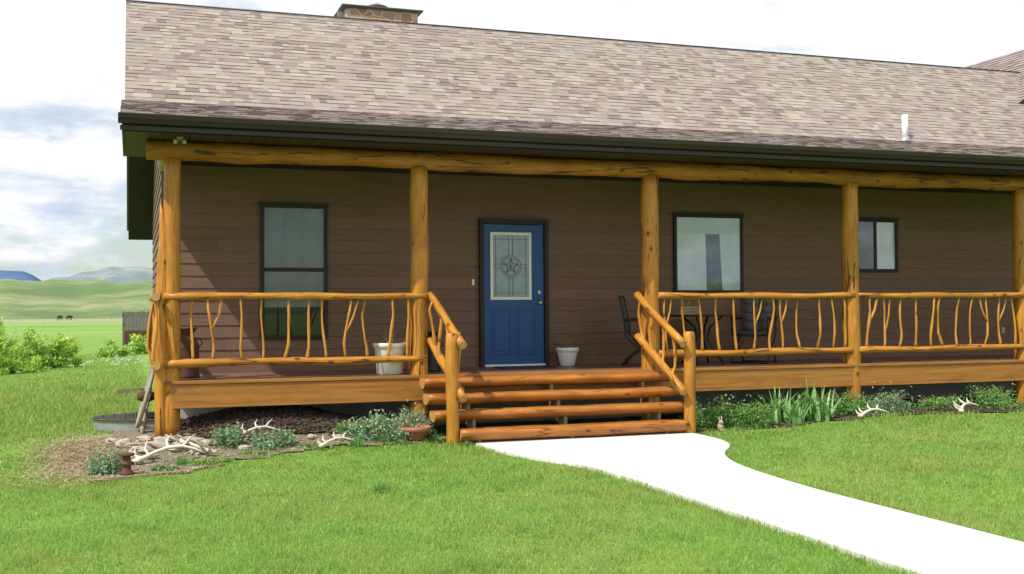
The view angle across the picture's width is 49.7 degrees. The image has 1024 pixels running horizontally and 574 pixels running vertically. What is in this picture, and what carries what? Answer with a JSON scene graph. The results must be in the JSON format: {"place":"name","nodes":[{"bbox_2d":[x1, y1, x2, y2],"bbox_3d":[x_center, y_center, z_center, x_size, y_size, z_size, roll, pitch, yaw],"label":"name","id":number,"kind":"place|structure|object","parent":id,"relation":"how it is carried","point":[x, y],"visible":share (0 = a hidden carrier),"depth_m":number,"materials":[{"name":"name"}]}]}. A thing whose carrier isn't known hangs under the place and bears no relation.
{"place":"outdoors","nodes":[
{"label":"outdoors","id":0,"kind":"place"},
{"bbox_2d":[0,270,41,280],"bbox_3d":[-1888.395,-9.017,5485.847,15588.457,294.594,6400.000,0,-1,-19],"label":"blue mountain","id":1,"kind":"structure","parent":0,"point":[19,275],"depth_m":6340.33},
{"bbox_2d":[0,279,152,319],"bbox_3d":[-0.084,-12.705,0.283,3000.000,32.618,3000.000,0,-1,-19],"label":"grassy hill","id":2,"kind":"structure","parent":0,"point":[81,299],"depth_m":540.40,"materials":[{"name":"green plant"}]},
{"bbox_2d":[24,266,152,283],"bbox_3d":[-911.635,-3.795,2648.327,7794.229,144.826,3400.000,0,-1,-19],"label":"hazy ridge","id":3,"kind":"structure","parent":0,"point":[114,274],"depth_m":2862.48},
{"bbox_2d":[429,331,441,371],"bbox_3d":[-1.092,0.859,14.784,0.279,0.536,0.279,-1,-1,32],"label":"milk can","id":4,"kind":"object","parent":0,"point":[434,365],"visible":0.33,"depth_m":14.66,"materials":[{"name":"black metal"}]},
{"bbox_2d":[0,319,1023,573],"bbox_3d":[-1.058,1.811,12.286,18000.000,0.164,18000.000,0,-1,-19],"label":"ground","id":5,"kind":"structure","parent":0,"point":[90,335],"depth_m":9.56,"materials":[{"name":"green plant"}]},
{"bbox_2d":[0,316,23,369],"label":"bush","id":6,"kind":"object","parent":5,"relation":"on","point":[4,354],"visible":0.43,"depth_m":30.41,"materials":[{"name":"green plant"}]},
{"bbox_2d":[0,343,47,374],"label":"bush","id":7,"kind":"object","parent":5,"relation":"on","point":[10,367],"visible":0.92,"depth_m":29.87,"materials":[{"name":"green plant"}]},
{"bbox_2d":[7,318,51,369],"bbox_3d":[-13.825,1.640,31.643,1.480,1.577,1.352,0,-1,-19],"label":"bush","id":8,"kind":"object","parent":5,"relation":"on","point":[40,349],"visible":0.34,"depth_m":31.49,"materials":[{"name":"green plant"}]},
{"bbox_2d":[37,333,84,367],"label":"bush","id":9,"kind":"object","parent":5,"relation":"on","point":[59,358],"visible":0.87,"depth_m":32.47,"materials":[{"name":"green plant"}]},
{"bbox_2d":[46,333,81,355],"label":"bush","id":10,"kind":"object","parent":5,"relation":"on","point":[72,345],"visible":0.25,"depth_m":41.56,"materials":[{"name":"green plant"}]},
{"bbox_2d":[19,316,111,320],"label":"wire fence","id":11,"kind":"object","parent":5,"relation":"on","point":[93,318],"visible":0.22,"depth_m":292.36,"materials":[{"name":"brown wood"}]},
{"bbox_2d":[0,428,149,491],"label":"dry straw","id":12,"kind":"object","parent":5,"relation":"on","point":[70,461],"visible":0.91,"depth_m":11.68,"materials":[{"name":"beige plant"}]},
{"bbox_2d":[16,354,150,372],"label":"white flowers","id":13,"kind":"object","parent":5,"relation":"on","point":[106,360],"visible":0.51,"depth_m":34.78,"materials":[{"name":"white plant"}]},
{"bbox_2d":[96,339,134,357],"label":"bush","id":14,"kind":"object","parent":5,"relation":"on","point":[112,350],"visible":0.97,"depth_m":41.28,"materials":[{"name":"green plant"}]},
{"bbox_2d":[91,411,155,432],"bbox_3d":[-4.899,1.719,14.086,0.852,0.176,1.164,0,-1,-19],"label":"window well","id":15,"kind":"object","parent":5,"relation":"on","point":[117,422],"depth_m":13.70,"materials":[{"name":"metal"}]},
{"bbox_2d":[117,387,152,393],"bbox_3d":[-6.959,1.924,20.407,0.632,0.076,1.064,0,-1,-19],"label":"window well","id":16,"kind":"object","parent":5,"relation":"on","point":[122,391],"depth_m":20.23,"materials":[{"name":"metal"}]},
{"bbox_2d":[122,311,151,345],"bbox_3d":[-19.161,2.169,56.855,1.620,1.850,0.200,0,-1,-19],"label":"shed","id":17,"kind":"structure","parent":5,"relation":"on","point":[137,323],"depth_m":56.77,"materials":[{"name":"grey wood"}]},
{"bbox_2d":[80,469,193,482],"bbox_3d":[-3.642,1.852,10.796,1.081,0.049,0.059,1,-2,-35],"label":"edging","id":18,"kind":"object","parent":5,"relation":"on","point":[147,475],"visible":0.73,"depth_m":10.79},
{"bbox_2d":[126,334,149,354],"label":"bush","id":19,"kind":"object","parent":5,"relation":"on","point":[140,342],"visible":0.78,"depth_m":44.29,"materials":[{"name":"green plant"}]},
{"bbox_2d":[82,422,445,479],"bbox_3d":[-2.820,1.704,13.057,4.130,0.385,3.780,0,-1,-19],"label":"flower bed","id":20,"kind":"object","parent":5,"relation":"on","point":[128,434],"visible":0.27,"depth_m":12.36,"materials":[{"name":"brown soil"}]},
{"bbox_2d":[84,442,128,476],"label":"shrub","id":21,"kind":"object","parent":20,"relation":"on","point":[105,466],"visible":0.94,"depth_m":10.99,"materials":[{"name":"green plant"}]},
{"bbox_2d":[105,437,117,443],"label":"rock","id":22,"kind":"object","parent":20,"relation":"on","point":[109,440],"visible":0.81,"depth_m":12.43,"materials":[{"name":"beige stone"}]},
{"bbox_2d":[118,452,134,475],"bbox_3d":[-3.787,1.737,10.872,0.160,0.215,0.160,0,-1,-19],"label":"iron ornament","id":23,"kind":"object","parent":20,"relation":"on","point":[126,463],"visible":1,"depth_m":10.84,"materials":[{"name":"brown metal"}]},
{"bbox_2d":[115,438,137,447],"bbox_3d":[-4.297,1.746,12.346,0.245,0.128,0.186,0,-1,-19],"label":"rock","id":24,"kind":"object","parent":20,"relation":"on","point":[125,442],"visible":0.93,"depth_m":12.29,"materials":[{"name":"beige stone"}]},
{"bbox_2d":[129,446,155,453],"bbox_3d":[-4.035,1.786,12.044,0.269,0.131,0.207,-1,-1,9],"label":"rock","id":25,"kind":"object","parent":20,"relation":"on","point":[139,449],"visible":0.67,"depth_m":11.99,"materials":[{"name":"beige stone"}]},
{"bbox_2d":[136,435,153,441],"bbox_3d":[-4.193,1.740,12.633,0.207,0.108,0.171,0,-1,-19],"label":"rock","id":26,"kind":"object","parent":20,"relation":"on","point":[143,438],"visible":0.74,"depth_m":12.59,"materials":[{"name":"beige stone"}]},
{"bbox_2d":[135,369,155,427],"bbox_3d":[-4.454,1.329,13.456,0.242,0.770,0.772,0,-1,-19],"label":"wagon wheel","id":27,"kind":"object","parent":20,"relation":"on","point":[143,397],"visible":0.91,"depth_m":13.21,"materials":[{"name":"grey wood"}]},
{"bbox_2d":[140,391,150,433],"bbox_3d":[-4.385,1.515,13.253,0.059,0.545,0.166,-1,-2,36],"label":"driftwood","id":28,"kind":"object","parent":20,"relation":"on","point":[142,426],"visible":0.72,"depth_m":13.22,"materials":[{"name":"wood"}]},
{"bbox_2d":[147,455,158,459],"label":"rock","id":29,"kind":"object","parent":20,"relation":"on","point":[154,456],"visible":0.53,"depth_m":11.77,"materials":[{"name":"beige stone"}]},
{"bbox_2d":[143,440,169,448],"bbox_3d":[-3.937,1.773,12.253,0.285,0.158,0.221,0,-1,-28],"label":"rock","id":30,"kind":"object","parent":20,"relation":"on","point":[157,444],"visible":0.48,"depth_m":12.18,"materials":[{"name":"beige stone"}]},
{"bbox_2d":[154,435,174,442],"bbox_3d":[-3.956,1.746,12.606,0.221,0.111,0.208,1,-2,-38],"label":"rock","id":31,"kind":"object","parent":20,"relation":"on","point":[164,438],"visible":0.51,"depth_m":12.55,"materials":[{"name":"beige stone"}]},
{"bbox_2d":[150,462,179,471],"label":"shrub","id":32,"kind":"object","parent":20,"relation":"on","point":[157,467],"visible":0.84,"depth_m":11.14,"materials":[{"name":"green plant"}]},
{"bbox_2d":[132,433,205,463],"bbox_3d":[-3.638,1.708,11.727,0.746,0.277,0.321,0,-1,-19],"label":"antler","id":33,"kind":"object","parent":20,"relation":"on","point":[137,459],"visible":0.98,"depth_m":11.68,"materials":[{"name":"white"}]},
{"bbox_2d":[168,444,188,452],"bbox_3d":[-3.666,1.778,12.185,0.237,0.097,0.177,0,-1,-19],"label":"rock","id":34,"kind":"object","parent":20,"relation":"on","point":[176,450],"visible":0.62,"depth_m":12.12,"materials":[{"name":"beige stone"}]},
{"bbox_2d":[173,454,191,465],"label":"grass clump","id":35,"kind":"object","parent":20,"relation":"on","point":[177,461],"visible":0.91,"depth_m":11.56,"materials":[{"name":"green plant"}]},
{"bbox_2d":[174,436,204,444],"bbox_3d":[-3.661,1.747,12.554,0.345,0.118,0.233,0,-1,-19],"label":"rock","id":36,"kind":"object","parent":20,"relation":"on","point":[197,439],"visible":0.44,"depth_m":12.51,"materials":[{"name":"beige stone"}]},
{"bbox_2d":[165,434,216,453],"bbox_3d":[-3.533,1.705,12.024,0.626,0.232,0.266,-1,-1,22],"label":"antler","id":37,"kind":"object","parent":20,"relation":"on","point":[209,450],"visible":0.92,"depth_m":11.99,"materials":[{"name":"white"}]},
{"bbox_2d":[189,449,207,454],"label":"rock","id":38,"kind":"object","parent":20,"relation":"on","point":[192,451],"visible":0.66,"depth_m":12.05,"materials":[{"name":"beige stone"}]},
{"bbox_2d":[196,439,220,445],"bbox_3d":[-3.433,1.765,12.537,0.289,0.098,0.183,0,-1,-19],"label":"rock","id":39,"kind":"object","parent":20,"relation":"on","point":[209,442],"visible":0.73,"depth_m":12.48,"materials":[{"name":"beige stone"}]},
{"bbox_2d":[182,455,238,466],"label":"shrub","id":40,"kind":"object","parent":20,"relation":"on","point":[202,461],"visible":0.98,"depth_m":11.60,"materials":[{"name":"green plant"}]},
{"bbox_2d":[205,419,249,448],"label":"shrub","id":41,"kind":"object","parent":20,"relation":"on","point":[227,437],"visible":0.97,"depth_m":12.42,"materials":[{"name":"green plant"}]},
{"bbox_2d":[238,419,279,437],"bbox_3d":[-2.933,1.623,12.738,0.512,0.192,0.226,0,-1,-19],"label":"antler","id":42,"kind":"object","parent":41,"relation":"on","point":[254,428],"visible":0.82,"depth_m":12.73,"materials":[{"name":"white"}]},
{"bbox_2d":[238,445,251,450],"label":"rock","id":43,"kind":"object","parent":20,"relation":"on","point":[243,447],"visible":0.96,"depth_m":12.29,"materials":[{"name":"beige stone"}]},
{"bbox_2d":[234,448,274,457],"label":"shrub","id":44,"kind":"object","parent":20,"relation":"on","point":[262,451],"visible":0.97,"depth_m":12.12,"materials":[{"name":"green plant"}]},
{"bbox_2d":[84,437,438,477],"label":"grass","id":45,"kind":"structure","parent":20,"relation":"on","point":[228,455],"depth_m":12.01,"materials":[{"name":"green plant"}]},
{"bbox_2d":[246,426,301,450],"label":"shrub","id":46,"kind":"object","parent":20,"relation":"on","point":[268,441],"visible":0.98,"depth_m":12.48,"materials":[{"name":"green plant"}]},
{"bbox_2d":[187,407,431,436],"bbox_3d":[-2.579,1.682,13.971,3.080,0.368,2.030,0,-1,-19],"label":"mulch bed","id":47,"kind":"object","parent":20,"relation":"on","point":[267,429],"visible":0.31,"depth_m":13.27,"materials":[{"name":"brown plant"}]},
{"bbox_2d":[307,434,318,438],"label":"rock","id":48,"kind":"object","parent":20,"relation":"on","point":[311,436],"visible":1,"depth_m":12.87,"materials":[{"name":"beige stone"}]},
{"bbox_2d":[296,441,331,449],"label":"shrub","id":49,"kind":"object","parent":20,"relation":"on","point":[308,444],"visible":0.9,"depth_m":12.53,"materials":[{"name":"green plant"}]},
{"bbox_2d":[330,434,346,439],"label":"rock","id":50,"kind":"object","parent":20,"relation":"on","point":[336,435],"visible":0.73,"depth_m":12.87,"materials":[{"name":"beige stone"}]},
{"bbox_2d":[330,419,353,434],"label":"shrub","id":51,"kind":"object","parent":20,"relation":"on","point":[346,424],"visible":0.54,"depth_m":13.13,"materials":[{"name":"green plant"}]},
{"bbox_2d":[335,408,412,444],"bbox_3d":[-1.643,1.636,13.061,0.923,0.392,0.684,0,-1,-19],"label":"shrub","id":52,"kind":"object","parent":20,"relation":"on","point":[375,427],"visible":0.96,"depth_m":12.99,"materials":[{"name":"green plant"}]},
{"bbox_2d":[377,433,393,444],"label":"grass clump","id":53,"kind":"object","parent":20,"relation":"on","point":[384,439],"visible":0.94,"depth_m":12.91,"materials":[{"name":"green plant"}]},
{"bbox_2d":[398,409,431,439],"bbox_3d":[-1.177,1.649,13.307,0.410,0.365,0.450,0,-1,-19],"label":"flower pot","id":54,"kind":"object","parent":20,"relation":"on","point":[420,432],"visible":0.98,"depth_m":13.18,"materials":[{"name":"ceramic"}]},
{"bbox_2d":[390,399,442,437],"bbox_3d":[-1.288,1.630,13.579,0.788,0.494,0.755,-1,-1,24],"label":"shrub","id":55,"kind":"object","parent":20,"relation":"on","point":[414,419],"visible":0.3,"depth_m":13.57,"materials":[{"name":"green plant"}]},
{"bbox_2d":[426,433,441,443],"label":"grass clump","id":56,"kind":"object","parent":20,"relation":"on","point":[433,439],"visible":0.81,"depth_m":13.34,"materials":[{"name":"green plant"}]},
{"bbox_2d":[318,431,354,447],"bbox_3d":[-2.011,1.729,12.585,0.437,0.166,0.187,0,-1,-28],"label":"antler","id":57,"kind":"object","parent":5,"relation":"on","point":[327,442],"visible":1,"depth_m":12.54,"materials":[{"name":"white"}]},
{"bbox_2d":[350,437,364,447],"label":"grass clump","id":58,"kind":"object","parent":5,"relation":"on","point":[358,443],"visible":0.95,"depth_m":12.65,"materials":[{"name":"green plant"}]},
{"bbox_2d":[366,477,391,493],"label":"grass clump","id":59,"kind":"object","parent":5,"relation":"on","point":[377,487],"visible":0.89,"depth_m":9.80,"materials":[{"name":"green plant"}]},
{"bbox_2d":[419,291,695,445],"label":"staircase","id":60,"kind":"structure","parent":5,"relation":"on","point":[453,397],"depth_m":13.93,"materials":[{"name":"orange wood"}]},
{"bbox_2d":[118,0,1023,424],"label":"house","id":61,"kind":"structure","parent":5,"relation":"on","point":[530,268],"depth_m":16.59,"materials":[{"name":"brown wood"}]},
{"bbox_2d":[259,202,328,338],"bbox_3d":[-2.958,-0.218,15.030,0.940,1.845,0.070,0,-1,-19],"label":"window","id":62,"kind":"structure","parent":61,"relation":"in","point":[293,236],"depth_m":15.03,"materials":[{"name":"clear glass"}]},
{"bbox_2d":[478,218,548,366],"bbox_3d":[0.035,0.081,16.027,1.050,2.128,0.120,0,-1,-19],"label":"door","id":63,"kind":"structure","parent":61,"relation":"in","point":[514,259],"depth_m":16.03,"materials":[{"name":"blue paint"}]},
{"bbox_2d":[672,212,743,292],"bbox_3d":[3.040,-0.519,17.102,1.240,1.240,0.070,0,-1,-19],"label":"window","id":64,"kind":"structure","parent":61,"relation":"in","point":[707,247],"depth_m":17.11,"materials":[{"name":"clear glass"}]},
{"bbox_2d":[858,217,898,271],"bbox_3d":[5.918,-0.689,18.097,0.970,0.885,0.070,0,-1,-19],"label":"window","id":65,"kind":"structure","parent":61,"relation":"in","point":[878,237],"depth_m":18.13,"materials":[{"name":"clear glass"}]},
{"bbox_2d":[146,140,1023,435],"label":"porch","id":66,"kind":"object","parent":5,"relation":"on","point":[852,370],"visible":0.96,"depth_m":14.72,"materials":[{"name":"orange wood"}]},
{"bbox_2d":[180,327,202,378],"bbox_3d":[-4.029,0.806,13.668,0.328,0.630,0.328,-1,-2,32],"label":"milk can","id":67,"kind":"object","parent":66,"relation":"on","point":[186,341],"visible":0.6,"depth_m":13.55,"materials":[{"name":"metal"}]},
{"bbox_2d":[372,326,404,374],"bbox_3d":[-1.585,0.806,14.139,0.490,0.620,0.439,0,-1,-19],"label":"flower pot","id":68,"kind":"object","parent":66,"relation":"on","point":[395,347],"visible":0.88,"depth_m":13.99,"materials":[{"name":"white plastic"}]},
{"bbox_2d":[493,365,557,368],"bbox_3d":[0.186,1.128,15.587,0.800,0.012,0.500,0,-1,-19],"label":"door mat","id":69,"kind":"object","parent":66,"relation":"on","point":[521,367],"depth_m":15.47,"materials":[{"name":"brown fabric"}]},
{"bbox_2d":[556,336,578,365],"bbox_3d":[0.797,0.917,16.047,0.341,0.451,0.372,0,-1,-19],"label":"flower pot","id":70,"kind":"object","parent":66,"relation":"on","point":[567,355],"visible":1,"depth_m":15.93,"materials":[{"name":"white ceramic"}]},
{"bbox_2d":[618,295,661,365],"bbox_3d":[1.864,0.627,15.976,0.586,1.013,0.590,-1,-1,13],"label":"patio chair","id":71,"kind":"object","parent":66,"relation":"on","point":[625,317],"visible":0.52,"depth_m":15.91,"materials":[{"name":"black metal"}]},
{"bbox_2d":[668,314,737,364],"bbox_3d":[2.801,0.769,16.285,1.050,0.725,1.050,0,-1,-19],"label":"patio table","id":72,"kind":"object","parent":66,"relation":"on","point":[720,316],"visible":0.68,"depth_m":16.21,"materials":[{"name":"black metal"}]},
{"bbox_2d":[673,302,700,314],"bbox_3d":[2.514,0.305,16.029,0.388,0.191,0.259,0,-1,-19],"label":"flower crate","id":73,"kind":"object","parent":72,"relation":"on","point":[688,309],"visible":0.91,"depth_m":15.96,"materials":[{"name":"brown wood"}]},
{"bbox_2d":[730,299,776,363],"bbox_3d":[3.632,0.629,16.589,0.590,1.013,0.586,-1,-1,28],"label":"patio chair","id":74,"kind":"object","parent":66,"relation":"on","point":[764,321],"visible":0.74,"depth_m":16.77,"materials":[{"name":"black metal"}]},
{"bbox_2d":[177,395,1023,438],"bbox_3d":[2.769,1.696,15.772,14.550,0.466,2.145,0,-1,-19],"label":"bark mulch","id":75,"kind":"object","parent":5,"relation":"on","point":[333,417],"visible":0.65,"depth_m":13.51,"materials":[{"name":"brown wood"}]},
{"bbox_2d":[679,394,745,430],"bbox_3d":[2.707,1.680,14.869,0.963,0.502,0.819,-1,-1,7],"label":"shrub","id":76,"kind":"object","parent":75,"relation":"on","point":[708,420],"visible":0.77,"depth_m":14.81,"materials":[{"name":"green plant"}]},
{"bbox_2d":[716,416,724,430],"bbox_3d":[2.738,1.794,14.562,0.090,0.196,0.162,0,-1,-19],"label":"rabbit figurine","id":77,"kind":"object","parent":75,"relation":"on","point":[719,424],"visible":0.82,"depth_m":14.52,"materials":[{"name":"beige ceramic"}]},
{"bbox_2d":[726,395,782,429],"bbox_3d":[3.295,1.680,15.001,0.949,0.479,0.765,0,-1,-19],"label":"shrub","id":78,"kind":"object","parent":75,"relation":"on","point":[749,419],"visible":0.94,"depth_m":14.87,"materials":[{"name":"green plant"}]},
{"bbox_2d":[755,385,817,425],"bbox_3d":[3.771,1.546,15.139,1.034,0.676,0.756,1,-2,-37],"label":"iris plant","id":79,"kind":"object","parent":75,"relation":"on","point":[797,416],"visible":0.81,"depth_m":15.11,"materials":[{"name":"green plant"}]},
{"bbox_2d":[788,372,843,421],"bbox_3d":[4.168,1.500,15.327,0.714,0.713,0.894,-1,-1,31],"label":"iris plant","id":80,"kind":"object","parent":75,"relation":"on","point":[818,411],"visible":0.95,"depth_m":15.27,"materials":[{"name":"green plant"}]},
{"bbox_2d":[819,383,879,414],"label":"shrub","id":81,"kind":"object","parent":75,"relation":"on","point":[849,404],"visible":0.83,"depth_m":15.65,"materials":[{"name":"green plant"}]},
{"bbox_2d":[858,381,921,412],"bbox_3d":[5.314,1.587,16.004,1.042,0.482,0.943,0,-1,3],"label":"shrub","id":82,"kind":"object","parent":75,"relation":"on","point":[891,402],"visible":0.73,"depth_m":15.82,"materials":[{"name":"green plant"}]},
{"bbox_2d":[909,395,965,410],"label":"shrub","id":83,"kind":"object","parent":75,"relation":"on","point":[943,401],"visible":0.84,"depth_m":16.23,"materials":[{"name":"green plant"}]},
{"bbox_2d":[953,397,980,412],"bbox_3d":[6.504,1.694,15.910,0.523,0.203,0.226,1,-2,-40],"label":"antler","id":84,"kind":"object","parent":75,"relation":"on","point":[962,406],"visible":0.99,"depth_m":15.86,"materials":[{"name":"white"}]},
{"bbox_2d":[962,382,1023,411],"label":"shrub","id":85,"kind":"object","parent":75,"relation":"on","point":[1001,400],"visible":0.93,"depth_m":16.34,"materials":[{"name":"green plant"}]},
{"bbox_2d":[855,403,889,417],"bbox_3d":[4.946,1.705,15.278,0.483,0.187,0.215,0,-1,-19],"label":"antler","id":86,"kind":"object","parent":5,"relation":"on","point":[861,414],"visible":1,"depth_m":15.25,"materials":[{"name":"white"}]},
{"bbox_2d":[0,0,1023,280],"label":"sky","id":87,"kind":"structure","parent":0,"point":[63,165],"materials":[{"name":"white"}]},
{"bbox_2d":[466,431,1023,573],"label":"path","id":88,"kind":"structure","parent":0,"point":[703,469],"depth_m":9.01,"materials":[{"name":"concrete"}]}
]}

